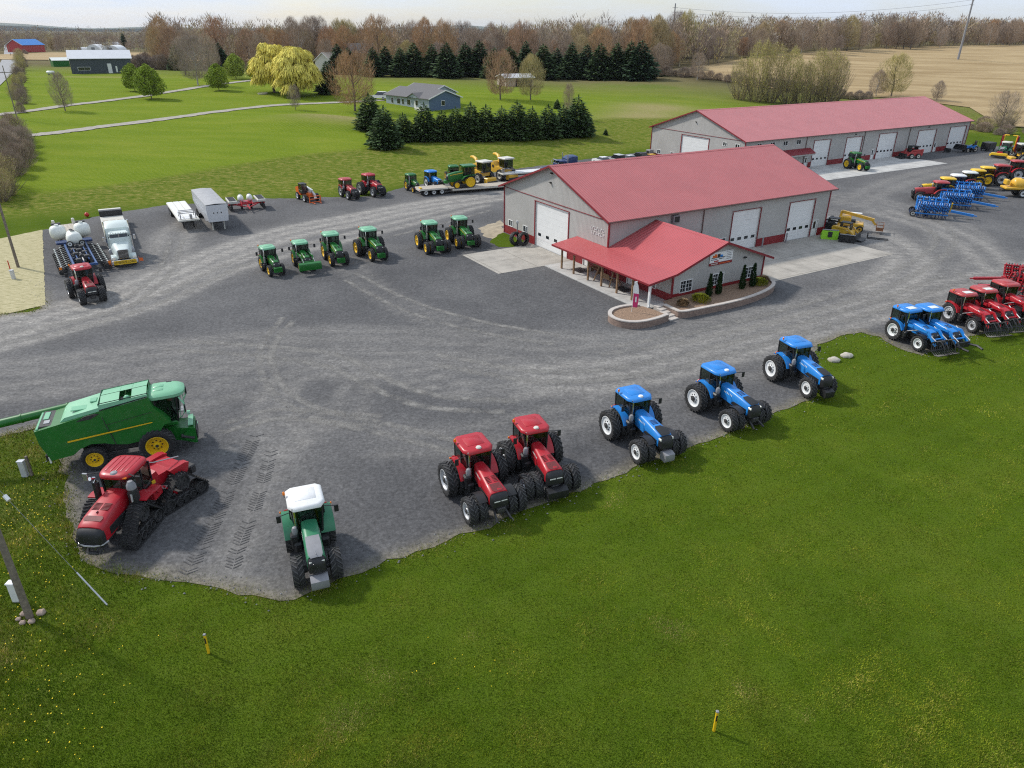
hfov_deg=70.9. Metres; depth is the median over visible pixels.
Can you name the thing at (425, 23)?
bare tree
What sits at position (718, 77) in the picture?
brush
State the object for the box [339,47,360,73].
spruce tree
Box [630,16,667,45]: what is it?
bare tree
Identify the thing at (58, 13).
sky
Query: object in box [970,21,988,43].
bare tree
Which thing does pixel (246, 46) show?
bare tree
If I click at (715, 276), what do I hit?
window
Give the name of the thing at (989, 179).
farm tractor
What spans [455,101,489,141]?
pine tree
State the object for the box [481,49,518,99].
bare tree
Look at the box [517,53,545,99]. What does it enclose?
bare tree
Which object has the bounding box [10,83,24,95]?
brush
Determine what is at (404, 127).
pine tree
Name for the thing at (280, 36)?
bare tree
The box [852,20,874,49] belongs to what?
bare tree
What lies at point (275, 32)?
bare tree
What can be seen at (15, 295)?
straw patch
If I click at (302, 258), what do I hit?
farm tractor
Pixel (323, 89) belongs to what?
pine tree
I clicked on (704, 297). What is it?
yellow shrub
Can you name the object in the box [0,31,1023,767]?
lawn
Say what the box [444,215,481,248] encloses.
farm tractor
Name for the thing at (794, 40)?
bare tree
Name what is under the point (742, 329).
wheel lane
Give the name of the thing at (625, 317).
planting bed
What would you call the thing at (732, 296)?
planting bed
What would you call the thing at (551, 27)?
woodland
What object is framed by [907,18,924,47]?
bare tree
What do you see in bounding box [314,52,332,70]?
house
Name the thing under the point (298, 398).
wheel lane
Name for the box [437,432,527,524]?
farm tractor
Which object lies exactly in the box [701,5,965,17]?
power line
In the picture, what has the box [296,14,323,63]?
bare tree
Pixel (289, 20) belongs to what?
bare tree
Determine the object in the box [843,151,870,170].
farm tractor
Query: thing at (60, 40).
bare tree
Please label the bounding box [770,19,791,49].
bare tree
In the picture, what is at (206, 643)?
marker post
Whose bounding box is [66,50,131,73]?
barn
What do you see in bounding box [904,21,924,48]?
bare tree
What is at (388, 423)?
wheel lane
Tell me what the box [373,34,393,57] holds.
bare tree
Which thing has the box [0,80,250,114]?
farm drive
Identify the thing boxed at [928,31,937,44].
bare tree
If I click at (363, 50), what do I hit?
bare tree
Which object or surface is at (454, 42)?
bare tree
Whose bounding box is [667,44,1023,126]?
stubble field
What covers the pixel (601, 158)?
parked car
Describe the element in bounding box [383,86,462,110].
house
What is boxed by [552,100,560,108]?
pine tree
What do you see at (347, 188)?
farm tractor
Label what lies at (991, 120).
brush
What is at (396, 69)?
spruce tree
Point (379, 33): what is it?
bare tree
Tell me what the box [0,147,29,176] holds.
brush
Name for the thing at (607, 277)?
log swing
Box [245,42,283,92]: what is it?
willow tree
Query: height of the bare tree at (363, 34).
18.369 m
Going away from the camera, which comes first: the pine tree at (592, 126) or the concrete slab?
the concrete slab
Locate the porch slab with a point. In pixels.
(604, 288)
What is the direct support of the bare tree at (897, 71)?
on the stubble field at (977, 78)
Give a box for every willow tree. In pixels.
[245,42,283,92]
[270,46,324,96]
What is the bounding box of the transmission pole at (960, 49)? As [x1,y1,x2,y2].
[957,0,973,59]
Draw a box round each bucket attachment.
[820,229,838,239]
[838,233,855,243]
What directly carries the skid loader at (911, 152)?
on the workshop apron at (839, 170)
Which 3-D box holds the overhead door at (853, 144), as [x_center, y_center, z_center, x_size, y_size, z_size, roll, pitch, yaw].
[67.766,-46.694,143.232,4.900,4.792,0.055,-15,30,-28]
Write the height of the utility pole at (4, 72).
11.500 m
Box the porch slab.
[545,260,664,308]
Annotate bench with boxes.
[590,264,600,272]
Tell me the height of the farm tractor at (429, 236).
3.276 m
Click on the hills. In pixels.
(28, 26)
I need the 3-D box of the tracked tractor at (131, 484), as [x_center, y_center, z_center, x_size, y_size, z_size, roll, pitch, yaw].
[-19.314,5.496,36.873,3.527,3.423,7.647,8,27,14]
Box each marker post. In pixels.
[203,633,209,653]
[712,710,718,731]
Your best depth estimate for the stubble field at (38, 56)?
442.79 m
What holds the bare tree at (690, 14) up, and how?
on the lawn at (284, 149)
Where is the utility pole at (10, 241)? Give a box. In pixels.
[0,204,19,267]
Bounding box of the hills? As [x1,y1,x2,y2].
[0,23,622,34]
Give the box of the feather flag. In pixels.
[631,281,638,311]
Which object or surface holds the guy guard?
attached to the guy wire
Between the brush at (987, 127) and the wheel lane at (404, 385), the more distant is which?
the brush at (987, 127)
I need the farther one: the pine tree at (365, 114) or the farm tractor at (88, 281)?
the pine tree at (365, 114)
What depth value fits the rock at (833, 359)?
56.09 m
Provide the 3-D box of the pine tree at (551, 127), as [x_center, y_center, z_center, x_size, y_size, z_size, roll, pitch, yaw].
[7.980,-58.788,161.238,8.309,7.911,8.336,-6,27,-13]
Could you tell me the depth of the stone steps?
65.18 m
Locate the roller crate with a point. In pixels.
(988, 145)
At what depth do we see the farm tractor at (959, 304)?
62.26 m
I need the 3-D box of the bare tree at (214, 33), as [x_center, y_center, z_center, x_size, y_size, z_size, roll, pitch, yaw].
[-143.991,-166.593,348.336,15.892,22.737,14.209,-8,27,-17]
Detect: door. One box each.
[107,64,112,72]
[535,201,568,257]
[681,135,708,152]
[730,208,759,247]
[784,200,813,240]
[810,140,829,166]
[810,220,816,235]
[843,137,861,161]
[875,133,895,158]
[916,129,935,152]
[946,126,965,148]
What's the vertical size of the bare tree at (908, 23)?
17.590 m
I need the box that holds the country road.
[0,45,14,84]
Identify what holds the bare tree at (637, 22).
on the lawn at (284, 149)
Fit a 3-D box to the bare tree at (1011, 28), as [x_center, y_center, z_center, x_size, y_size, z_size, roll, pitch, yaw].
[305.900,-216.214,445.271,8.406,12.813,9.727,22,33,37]
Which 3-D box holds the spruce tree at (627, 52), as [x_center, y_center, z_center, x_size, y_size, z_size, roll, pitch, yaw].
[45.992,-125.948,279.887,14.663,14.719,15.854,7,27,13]
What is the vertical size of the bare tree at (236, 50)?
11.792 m
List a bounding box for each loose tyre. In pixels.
[509,232,519,244]
[517,232,528,245]
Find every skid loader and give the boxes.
[825,216,840,228]
[832,220,865,241]
[894,145,923,158]
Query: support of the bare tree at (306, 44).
on the lawn at (284, 149)
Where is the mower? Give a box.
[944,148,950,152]
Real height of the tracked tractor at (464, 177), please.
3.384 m
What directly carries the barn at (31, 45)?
on the lawn at (284, 149)
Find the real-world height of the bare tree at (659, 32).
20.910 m
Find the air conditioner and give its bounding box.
[646,149,653,153]
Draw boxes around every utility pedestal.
[4,580,18,601]
[8,269,15,278]
[16,456,33,476]
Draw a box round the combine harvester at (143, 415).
[0,379,198,470]
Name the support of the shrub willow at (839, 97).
on the lawn at (284, 149)
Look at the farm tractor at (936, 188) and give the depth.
109.58 m
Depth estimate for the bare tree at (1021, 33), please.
461.98 m
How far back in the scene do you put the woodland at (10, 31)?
1464.98 m
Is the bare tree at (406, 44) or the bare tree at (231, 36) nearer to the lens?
the bare tree at (406, 44)
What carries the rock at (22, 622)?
on the lawn at (284, 149)
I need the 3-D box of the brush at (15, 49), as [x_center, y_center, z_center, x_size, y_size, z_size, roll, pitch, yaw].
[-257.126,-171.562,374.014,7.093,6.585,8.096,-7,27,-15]
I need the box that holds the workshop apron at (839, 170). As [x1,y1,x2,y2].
[808,157,946,179]
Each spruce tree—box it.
[120,33,127,47]
[325,44,350,74]
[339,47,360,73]
[357,47,389,76]
[378,46,393,74]
[388,48,413,76]
[404,43,427,76]
[417,44,439,76]
[428,42,465,78]
[455,42,481,76]
[466,40,488,76]
[478,47,504,78]
[502,46,526,73]
[518,40,533,72]
[526,44,564,79]
[552,48,564,70]
[557,42,585,79]
[576,44,592,78]
[580,43,613,80]
[600,42,626,80]
[613,40,642,79]
[618,40,668,80]
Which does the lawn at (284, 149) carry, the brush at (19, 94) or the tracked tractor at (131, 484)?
the brush at (19, 94)
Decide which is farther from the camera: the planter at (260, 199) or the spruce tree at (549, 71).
the spruce tree at (549, 71)
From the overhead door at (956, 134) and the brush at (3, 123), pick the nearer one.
the brush at (3, 123)
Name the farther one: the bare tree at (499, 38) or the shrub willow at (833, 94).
the bare tree at (499, 38)
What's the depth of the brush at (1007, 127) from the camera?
187.15 m
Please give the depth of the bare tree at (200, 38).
264.12 m
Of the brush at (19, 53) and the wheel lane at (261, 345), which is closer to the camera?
the wheel lane at (261, 345)
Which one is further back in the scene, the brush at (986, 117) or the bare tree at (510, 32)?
the bare tree at (510, 32)
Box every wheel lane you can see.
[0,235,312,335]
[6,242,315,343]
[122,242,170,301]
[128,238,184,307]
[166,348,502,412]
[186,340,505,401]
[228,408,453,438]
[230,417,453,454]
[257,317,380,426]
[269,322,374,416]
[344,280,553,344]
[357,274,559,334]
[436,276,943,372]
[436,284,953,382]
[601,219,957,354]
[618,221,937,346]
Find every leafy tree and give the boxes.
[120,63,144,89]
[131,63,166,98]
[203,63,229,88]
[222,53,244,76]
[245,59,252,76]
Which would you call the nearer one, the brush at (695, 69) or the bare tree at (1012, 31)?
the brush at (695, 69)
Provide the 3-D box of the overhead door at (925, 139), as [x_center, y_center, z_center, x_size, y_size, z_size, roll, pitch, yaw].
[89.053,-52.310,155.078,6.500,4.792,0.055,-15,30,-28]
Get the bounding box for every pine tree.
[166,46,189,70]
[210,43,227,68]
[314,61,341,94]
[351,93,383,131]
[363,105,407,149]
[396,112,417,142]
[411,102,441,141]
[432,110,454,140]
[444,106,471,141]
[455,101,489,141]
[471,104,503,141]
[490,105,515,140]
[505,101,535,140]
[522,105,545,139]
[539,104,563,139]
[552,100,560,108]
[557,104,580,137]
[563,95,595,137]
[581,110,596,135]
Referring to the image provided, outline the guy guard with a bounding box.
[76,572,107,604]
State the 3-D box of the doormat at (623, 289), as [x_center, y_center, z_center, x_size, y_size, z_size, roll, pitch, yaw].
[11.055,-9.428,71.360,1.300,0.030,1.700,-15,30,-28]
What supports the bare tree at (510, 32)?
on the lawn at (284, 149)
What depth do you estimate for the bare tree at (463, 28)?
344.85 m
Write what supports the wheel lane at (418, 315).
on the gravel yard at (386, 495)
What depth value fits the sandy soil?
92.78 m
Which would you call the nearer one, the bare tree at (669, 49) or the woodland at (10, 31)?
the bare tree at (669, 49)
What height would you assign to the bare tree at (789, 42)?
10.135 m
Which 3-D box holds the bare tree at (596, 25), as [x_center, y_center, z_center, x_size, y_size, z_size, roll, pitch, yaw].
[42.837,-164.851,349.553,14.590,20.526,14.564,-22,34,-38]
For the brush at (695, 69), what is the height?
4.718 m
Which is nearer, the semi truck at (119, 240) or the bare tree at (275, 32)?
the semi truck at (119, 240)
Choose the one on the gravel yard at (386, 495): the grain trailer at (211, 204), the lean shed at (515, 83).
the grain trailer at (211, 204)
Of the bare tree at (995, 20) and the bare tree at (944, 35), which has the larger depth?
the bare tree at (995, 20)
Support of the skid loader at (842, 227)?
on the gravel yard at (386, 495)
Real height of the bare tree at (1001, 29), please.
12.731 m
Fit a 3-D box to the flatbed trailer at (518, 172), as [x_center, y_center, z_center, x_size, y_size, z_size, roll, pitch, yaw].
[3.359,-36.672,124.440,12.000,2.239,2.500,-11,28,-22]
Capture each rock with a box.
[19,620,25,624]
[28,618,35,623]
[36,608,45,615]
[827,356,840,362]
[840,352,852,357]
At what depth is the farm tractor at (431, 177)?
115.86 m
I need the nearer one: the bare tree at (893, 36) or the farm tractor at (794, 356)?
the farm tractor at (794, 356)
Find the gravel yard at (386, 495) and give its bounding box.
[0,145,1023,600]
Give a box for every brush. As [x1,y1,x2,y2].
[0,110,27,133]
[0,117,13,143]
[0,128,23,153]
[0,140,39,168]
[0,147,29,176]
[0,153,27,186]
[0,167,25,195]
[0,171,18,202]
[1,125,35,146]
[4,83,21,99]
[6,73,22,89]
[9,48,24,57]
[9,76,24,86]
[9,125,37,145]
[10,66,24,75]
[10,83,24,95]
[11,87,31,103]
[12,55,28,69]
[12,138,36,158]
[13,52,26,64]
[14,102,26,112]
[16,71,26,82]
[131,59,139,67]
[133,55,146,65]
[147,55,161,69]
[153,54,168,69]
[155,59,166,69]
[659,65,672,75]
[676,66,691,77]
[687,67,696,76]
[696,71,707,78]
[705,70,716,79]
[713,73,724,80]
[722,74,730,81]
[728,70,743,82]
[845,91,854,99]
[853,89,865,99]
[861,90,874,99]
[973,116,993,125]
[973,121,998,132]
[976,118,998,129]
[992,109,1021,126]
[993,128,1006,135]
[996,124,1017,133]
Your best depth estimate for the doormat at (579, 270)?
76.77 m
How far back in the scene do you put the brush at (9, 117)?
138.62 m
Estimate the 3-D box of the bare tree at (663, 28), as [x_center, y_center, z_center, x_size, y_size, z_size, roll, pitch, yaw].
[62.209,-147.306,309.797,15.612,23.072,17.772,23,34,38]
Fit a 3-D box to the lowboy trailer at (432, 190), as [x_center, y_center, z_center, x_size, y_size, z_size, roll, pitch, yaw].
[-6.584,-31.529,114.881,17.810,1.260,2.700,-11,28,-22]
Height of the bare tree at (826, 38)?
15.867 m
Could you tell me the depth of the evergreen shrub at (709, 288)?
67.71 m
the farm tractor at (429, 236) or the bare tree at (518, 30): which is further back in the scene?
the bare tree at (518, 30)
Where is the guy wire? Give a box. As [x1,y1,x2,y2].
[0,491,69,564]
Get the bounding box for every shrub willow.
[723,56,759,99]
[735,38,780,101]
[758,42,791,102]
[770,45,812,103]
[787,61,822,103]
[795,47,841,102]
[809,46,850,101]
[821,53,855,100]
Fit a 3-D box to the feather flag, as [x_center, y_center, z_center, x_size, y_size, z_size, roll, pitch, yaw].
[10.970,-7.747,63.680,0.532,2.917,0.133,10,28,18]
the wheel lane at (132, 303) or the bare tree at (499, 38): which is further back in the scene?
the bare tree at (499, 38)
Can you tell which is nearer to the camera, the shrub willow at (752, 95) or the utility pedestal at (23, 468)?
the utility pedestal at (23, 468)
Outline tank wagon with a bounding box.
[999,177,1023,197]
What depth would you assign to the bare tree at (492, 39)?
297.93 m
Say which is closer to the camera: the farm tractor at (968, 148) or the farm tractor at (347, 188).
the farm tractor at (347, 188)
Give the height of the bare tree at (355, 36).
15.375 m
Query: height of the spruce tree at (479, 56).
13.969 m
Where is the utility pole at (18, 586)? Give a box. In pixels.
[0,529,33,619]
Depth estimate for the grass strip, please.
87.91 m
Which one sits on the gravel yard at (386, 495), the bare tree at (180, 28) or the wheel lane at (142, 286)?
the wheel lane at (142, 286)
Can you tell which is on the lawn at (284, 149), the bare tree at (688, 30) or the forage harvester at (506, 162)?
the bare tree at (688, 30)
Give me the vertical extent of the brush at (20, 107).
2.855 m
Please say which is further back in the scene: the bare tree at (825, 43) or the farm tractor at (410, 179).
the bare tree at (825, 43)
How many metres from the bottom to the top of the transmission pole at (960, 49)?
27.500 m
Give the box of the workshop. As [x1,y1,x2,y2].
[649,96,974,166]
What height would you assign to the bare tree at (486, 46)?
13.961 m
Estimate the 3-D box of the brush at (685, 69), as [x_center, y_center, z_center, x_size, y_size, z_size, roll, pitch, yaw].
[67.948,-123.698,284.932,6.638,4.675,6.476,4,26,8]
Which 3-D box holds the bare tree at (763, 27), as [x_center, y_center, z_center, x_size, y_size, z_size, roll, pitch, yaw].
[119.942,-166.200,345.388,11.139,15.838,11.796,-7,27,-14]
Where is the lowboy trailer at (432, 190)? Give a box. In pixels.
[415,182,504,195]
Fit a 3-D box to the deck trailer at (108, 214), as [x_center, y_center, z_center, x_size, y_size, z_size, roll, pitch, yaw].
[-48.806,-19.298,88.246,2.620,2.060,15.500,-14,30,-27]
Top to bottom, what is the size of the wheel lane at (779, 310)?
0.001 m
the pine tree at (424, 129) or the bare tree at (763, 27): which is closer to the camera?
the pine tree at (424, 129)
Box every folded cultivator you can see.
[909,195,976,219]
[934,188,998,209]
[954,181,1006,200]
[970,263,1023,281]
[978,266,1023,296]
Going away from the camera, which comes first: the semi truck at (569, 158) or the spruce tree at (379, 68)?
the semi truck at (569, 158)
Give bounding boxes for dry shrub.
[677,297,689,305]
[760,275,770,282]
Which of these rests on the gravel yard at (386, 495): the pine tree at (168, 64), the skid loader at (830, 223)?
the skid loader at (830, 223)
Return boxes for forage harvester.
[470,155,497,183]
[491,152,517,180]
[1005,143,1023,161]
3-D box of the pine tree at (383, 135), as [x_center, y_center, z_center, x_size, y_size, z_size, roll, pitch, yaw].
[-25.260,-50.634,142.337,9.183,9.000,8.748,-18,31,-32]
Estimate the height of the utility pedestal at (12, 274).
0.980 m
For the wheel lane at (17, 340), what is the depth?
64.53 m
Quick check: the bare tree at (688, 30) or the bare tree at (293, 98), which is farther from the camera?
the bare tree at (688, 30)
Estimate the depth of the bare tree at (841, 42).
363.34 m
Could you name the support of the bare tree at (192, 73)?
on the lawn at (284, 149)
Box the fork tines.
[867,233,885,239]
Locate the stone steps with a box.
[653,303,678,320]
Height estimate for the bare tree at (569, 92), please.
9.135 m
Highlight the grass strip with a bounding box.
[490,233,523,246]
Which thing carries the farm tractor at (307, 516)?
on the gravel yard at (386, 495)
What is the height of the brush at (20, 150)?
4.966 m
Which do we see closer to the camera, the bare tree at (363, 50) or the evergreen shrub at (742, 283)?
the evergreen shrub at (742, 283)
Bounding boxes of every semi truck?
[102,219,143,265]
[540,153,577,168]
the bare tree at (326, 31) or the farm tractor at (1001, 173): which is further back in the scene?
the bare tree at (326, 31)
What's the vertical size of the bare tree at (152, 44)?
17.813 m
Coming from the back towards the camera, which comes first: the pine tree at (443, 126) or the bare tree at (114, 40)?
the bare tree at (114, 40)
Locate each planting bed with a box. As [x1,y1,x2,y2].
[608,303,668,328]
[663,279,775,317]
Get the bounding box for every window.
[508,219,512,226]
[679,279,692,293]
[713,272,724,285]
[745,266,752,278]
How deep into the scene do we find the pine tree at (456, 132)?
152.23 m
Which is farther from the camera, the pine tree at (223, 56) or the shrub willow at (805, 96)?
the pine tree at (223, 56)
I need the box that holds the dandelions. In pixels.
[1,475,507,758]
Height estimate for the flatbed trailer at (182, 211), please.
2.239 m
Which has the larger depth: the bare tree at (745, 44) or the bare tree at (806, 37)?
the bare tree at (806, 37)
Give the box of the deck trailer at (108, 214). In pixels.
[98,207,123,238]
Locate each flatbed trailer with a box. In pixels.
[166,201,199,227]
[498,167,538,175]
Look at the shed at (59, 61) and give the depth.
319.93 m
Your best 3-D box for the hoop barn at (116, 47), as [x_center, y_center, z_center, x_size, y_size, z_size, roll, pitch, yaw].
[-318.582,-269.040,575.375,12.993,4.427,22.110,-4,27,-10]
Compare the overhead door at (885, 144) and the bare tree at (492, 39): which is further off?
the bare tree at (492, 39)
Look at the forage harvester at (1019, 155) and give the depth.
144.04 m
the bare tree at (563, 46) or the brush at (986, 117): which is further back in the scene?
the bare tree at (563, 46)
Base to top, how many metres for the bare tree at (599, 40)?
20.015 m
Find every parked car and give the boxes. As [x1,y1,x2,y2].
[370,91,386,99]
[592,156,608,160]
[608,153,624,158]
[634,152,646,156]
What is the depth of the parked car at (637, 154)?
141.28 m
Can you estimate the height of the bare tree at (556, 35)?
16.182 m
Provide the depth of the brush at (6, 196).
103.29 m
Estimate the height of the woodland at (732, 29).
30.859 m
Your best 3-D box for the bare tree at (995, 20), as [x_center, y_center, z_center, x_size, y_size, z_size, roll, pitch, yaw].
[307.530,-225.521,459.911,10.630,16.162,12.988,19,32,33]
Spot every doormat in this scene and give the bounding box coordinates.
[572,267,586,272]
[613,286,630,292]
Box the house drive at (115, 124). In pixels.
[30,99,383,135]
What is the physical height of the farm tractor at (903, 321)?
3.040 m
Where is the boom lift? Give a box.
[839,210,883,231]
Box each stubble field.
[0,52,248,60]
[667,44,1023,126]
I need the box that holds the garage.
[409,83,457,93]
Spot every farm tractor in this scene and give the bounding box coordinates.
[64,262,107,304]
[255,244,285,275]
[276,483,343,590]
[288,239,321,271]
[319,230,349,265]
[338,177,359,199]
[352,226,387,260]
[356,172,386,196]
[404,173,419,192]
[414,219,451,253]
[423,169,444,185]
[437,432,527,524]
[444,164,458,182]
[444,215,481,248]
[496,414,581,500]
[598,384,687,463]
[684,360,772,431]
[762,335,837,398]
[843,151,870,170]
[884,303,959,356]
[911,180,949,200]
[915,302,983,351]
[919,176,956,192]
[930,173,966,186]
[942,288,1012,337]
[952,140,979,151]
[962,170,978,184]
[969,285,1023,332]
[970,168,986,186]
[980,166,995,185]
[989,134,1020,157]
[990,278,1023,322]
[993,163,1010,185]
[1008,159,1023,178]
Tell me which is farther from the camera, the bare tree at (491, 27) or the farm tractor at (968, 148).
the bare tree at (491, 27)
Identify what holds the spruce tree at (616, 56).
on the lawn at (284, 149)
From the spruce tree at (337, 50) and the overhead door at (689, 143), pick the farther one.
the spruce tree at (337, 50)
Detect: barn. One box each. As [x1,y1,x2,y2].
[6,39,45,51]
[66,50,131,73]
[87,44,101,49]
[102,45,126,49]
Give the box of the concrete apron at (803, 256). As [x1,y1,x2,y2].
[749,235,892,280]
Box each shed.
[49,57,69,66]
[495,73,532,86]
[498,144,838,307]
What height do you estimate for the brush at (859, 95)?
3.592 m
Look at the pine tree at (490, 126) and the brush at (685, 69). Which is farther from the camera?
the brush at (685, 69)
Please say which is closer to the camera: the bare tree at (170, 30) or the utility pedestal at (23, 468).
the utility pedestal at (23, 468)
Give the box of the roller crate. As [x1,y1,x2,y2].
[980,141,996,151]
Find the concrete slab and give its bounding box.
[463,244,571,273]
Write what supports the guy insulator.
hanging from the guy wire
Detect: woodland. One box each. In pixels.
[0,23,968,41]
[0,31,325,50]
[141,10,731,67]
[621,10,1023,65]
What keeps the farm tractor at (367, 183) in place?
on the gravel yard at (386, 495)
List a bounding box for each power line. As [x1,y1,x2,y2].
[684,0,967,12]
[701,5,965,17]
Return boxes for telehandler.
[295,182,320,203]
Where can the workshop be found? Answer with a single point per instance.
(817, 134)
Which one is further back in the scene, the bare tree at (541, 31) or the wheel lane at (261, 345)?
the bare tree at (541, 31)
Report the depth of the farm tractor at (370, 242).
80.35 m
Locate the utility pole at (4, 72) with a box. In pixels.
[0,66,16,116]
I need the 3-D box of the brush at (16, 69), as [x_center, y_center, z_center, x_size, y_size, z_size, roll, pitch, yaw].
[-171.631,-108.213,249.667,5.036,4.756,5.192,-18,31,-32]
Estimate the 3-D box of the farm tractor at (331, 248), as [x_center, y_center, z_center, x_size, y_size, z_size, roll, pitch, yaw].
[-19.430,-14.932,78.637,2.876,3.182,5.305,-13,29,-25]
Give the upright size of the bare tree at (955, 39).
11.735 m
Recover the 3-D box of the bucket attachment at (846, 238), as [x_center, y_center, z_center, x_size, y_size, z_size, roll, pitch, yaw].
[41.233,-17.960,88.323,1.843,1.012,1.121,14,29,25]
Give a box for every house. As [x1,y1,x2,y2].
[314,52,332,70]
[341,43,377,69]
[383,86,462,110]
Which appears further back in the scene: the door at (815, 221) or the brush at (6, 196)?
the brush at (6, 196)
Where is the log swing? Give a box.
[593,266,619,287]
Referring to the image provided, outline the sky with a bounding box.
[0,0,1023,29]
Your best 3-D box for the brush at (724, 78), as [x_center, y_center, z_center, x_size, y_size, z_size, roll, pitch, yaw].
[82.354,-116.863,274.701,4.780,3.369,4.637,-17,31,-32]
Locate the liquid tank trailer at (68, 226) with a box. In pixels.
[51,218,83,240]
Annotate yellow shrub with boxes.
[690,293,711,303]
[756,277,768,285]
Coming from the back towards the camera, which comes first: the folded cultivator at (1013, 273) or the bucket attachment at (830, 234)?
the bucket attachment at (830, 234)
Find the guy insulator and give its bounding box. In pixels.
[2,494,10,501]
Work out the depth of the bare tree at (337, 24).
322.42 m
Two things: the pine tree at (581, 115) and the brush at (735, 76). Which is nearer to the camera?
the pine tree at (581, 115)
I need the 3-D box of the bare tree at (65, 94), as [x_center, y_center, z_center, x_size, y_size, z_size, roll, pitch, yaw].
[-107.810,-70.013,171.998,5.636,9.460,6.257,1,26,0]
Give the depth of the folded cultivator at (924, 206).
100.30 m
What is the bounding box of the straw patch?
[0,230,45,313]
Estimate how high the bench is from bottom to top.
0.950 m
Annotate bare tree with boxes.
[46,71,73,110]
[47,37,54,50]
[54,35,65,50]
[63,35,71,47]
[89,35,100,43]
[106,35,119,44]
[141,24,173,51]
[142,28,167,56]
[143,14,173,56]
[158,25,185,62]
[166,22,195,62]
[166,36,197,72]
[176,34,214,84]
[194,33,219,70]
[199,15,229,51]
[202,44,220,64]
[221,28,237,54]
[226,41,245,61]
[233,28,256,64]
[248,31,271,59]
[250,26,271,53]
[258,24,272,42]
[266,26,288,48]
[272,30,293,44]
[281,15,299,34]
[281,21,317,60]
[286,84,300,109]
[287,29,304,45]
[293,31,315,62]
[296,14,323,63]
[306,15,329,53]
[315,25,344,55]
[316,39,332,55]
[321,49,375,110]
[328,17,353,40]
[330,18,361,42]
[330,25,359,61]
[331,40,349,50]
[349,34,360,42]
[353,26,375,42]
[354,13,398,59]
[355,37,377,65]
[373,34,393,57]
[396,19,422,51]
[398,39,414,58]
[409,15,441,57]
[421,37,439,54]
[428,17,458,59]
[431,41,445,59]
[442,30,461,59]
[451,20,476,54]
[458,26,484,62]
[478,40,491,54]
[479,21,504,49]
[480,33,501,57]
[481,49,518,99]
[482,29,504,50]
[483,28,509,54]
[503,26,521,53]
[504,18,536,56]
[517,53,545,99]
[525,23,556,59]
[525,30,542,49]
[548,40,558,57]
[549,34,562,52]
[556,32,576,57]
[562,84,574,111]
[565,22,588,65]
[571,33,590,56]
[573,20,593,45]
[585,26,614,58]
[589,23,611,55]
[590,27,606,51]
[591,27,618,56]
[615,30,635,51]
[618,17,643,45]
[619,16,656,55]
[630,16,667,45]
[641,13,675,63]
[644,19,676,64]
[645,39,662,63]
[650,42,670,72]
[657,45,675,68]
[667,10,692,45]
[668,20,689,64]
[668,31,685,65]
[672,8,698,52]
[680,18,694,51]
[689,52,708,79]
[695,26,719,61]
[711,30,728,59]
[732,25,751,55]
[738,36,750,55]
[744,37,754,57]
[747,29,770,54]
[752,21,770,50]
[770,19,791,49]
[770,20,793,46]
[785,31,796,50]
[787,30,800,48]
[791,19,814,53]
[798,27,813,48]
[815,20,838,50]
[819,35,829,50]
[834,18,854,46]
[834,35,846,51]
[837,14,862,50]
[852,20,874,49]
[869,69,888,95]
[871,32,882,46]
[875,52,914,95]
[877,13,902,48]
[877,26,886,46]
[885,22,901,47]
[889,22,906,48]
[896,15,919,48]
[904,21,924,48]
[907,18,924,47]
[928,18,946,40]
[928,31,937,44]
[931,81,946,99]
[933,29,947,46]
[935,27,949,44]
[947,26,965,44]
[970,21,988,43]
[981,22,1000,44]
[984,19,1001,41]
[988,90,1023,125]
[993,24,1008,44]
[999,26,1012,43]
[1001,17,1023,45]
[1011,23,1023,43]
[1014,22,1023,43]
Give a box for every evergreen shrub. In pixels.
[705,273,713,295]
[714,271,722,293]
[738,264,746,288]
[748,263,756,286]
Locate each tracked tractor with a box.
[75,452,209,554]
[443,163,475,188]
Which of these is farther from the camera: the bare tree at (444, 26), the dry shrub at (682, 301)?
the bare tree at (444, 26)
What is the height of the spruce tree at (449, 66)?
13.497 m
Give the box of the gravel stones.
[2,281,1009,610]
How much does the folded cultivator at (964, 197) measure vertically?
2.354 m
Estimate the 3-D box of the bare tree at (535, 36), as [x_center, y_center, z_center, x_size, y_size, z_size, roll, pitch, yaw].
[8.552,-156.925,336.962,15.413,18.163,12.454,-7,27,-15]
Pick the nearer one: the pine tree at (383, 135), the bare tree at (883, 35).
the pine tree at (383, 135)
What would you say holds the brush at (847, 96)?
on the lawn at (284, 149)
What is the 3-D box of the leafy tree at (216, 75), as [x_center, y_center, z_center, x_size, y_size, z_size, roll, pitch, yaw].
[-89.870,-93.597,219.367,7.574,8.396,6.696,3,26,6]
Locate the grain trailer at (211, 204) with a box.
[191,188,228,229]
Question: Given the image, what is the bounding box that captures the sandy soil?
[478,220,503,238]
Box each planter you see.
[49,220,111,275]
[225,193,265,211]
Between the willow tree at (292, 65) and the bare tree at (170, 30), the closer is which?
the willow tree at (292, 65)
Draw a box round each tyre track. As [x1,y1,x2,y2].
[178,434,262,573]
[225,450,277,568]
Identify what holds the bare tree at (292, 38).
on the lawn at (284, 149)
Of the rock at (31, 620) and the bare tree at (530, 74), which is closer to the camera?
the rock at (31, 620)
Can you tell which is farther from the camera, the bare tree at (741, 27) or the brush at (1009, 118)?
the bare tree at (741, 27)

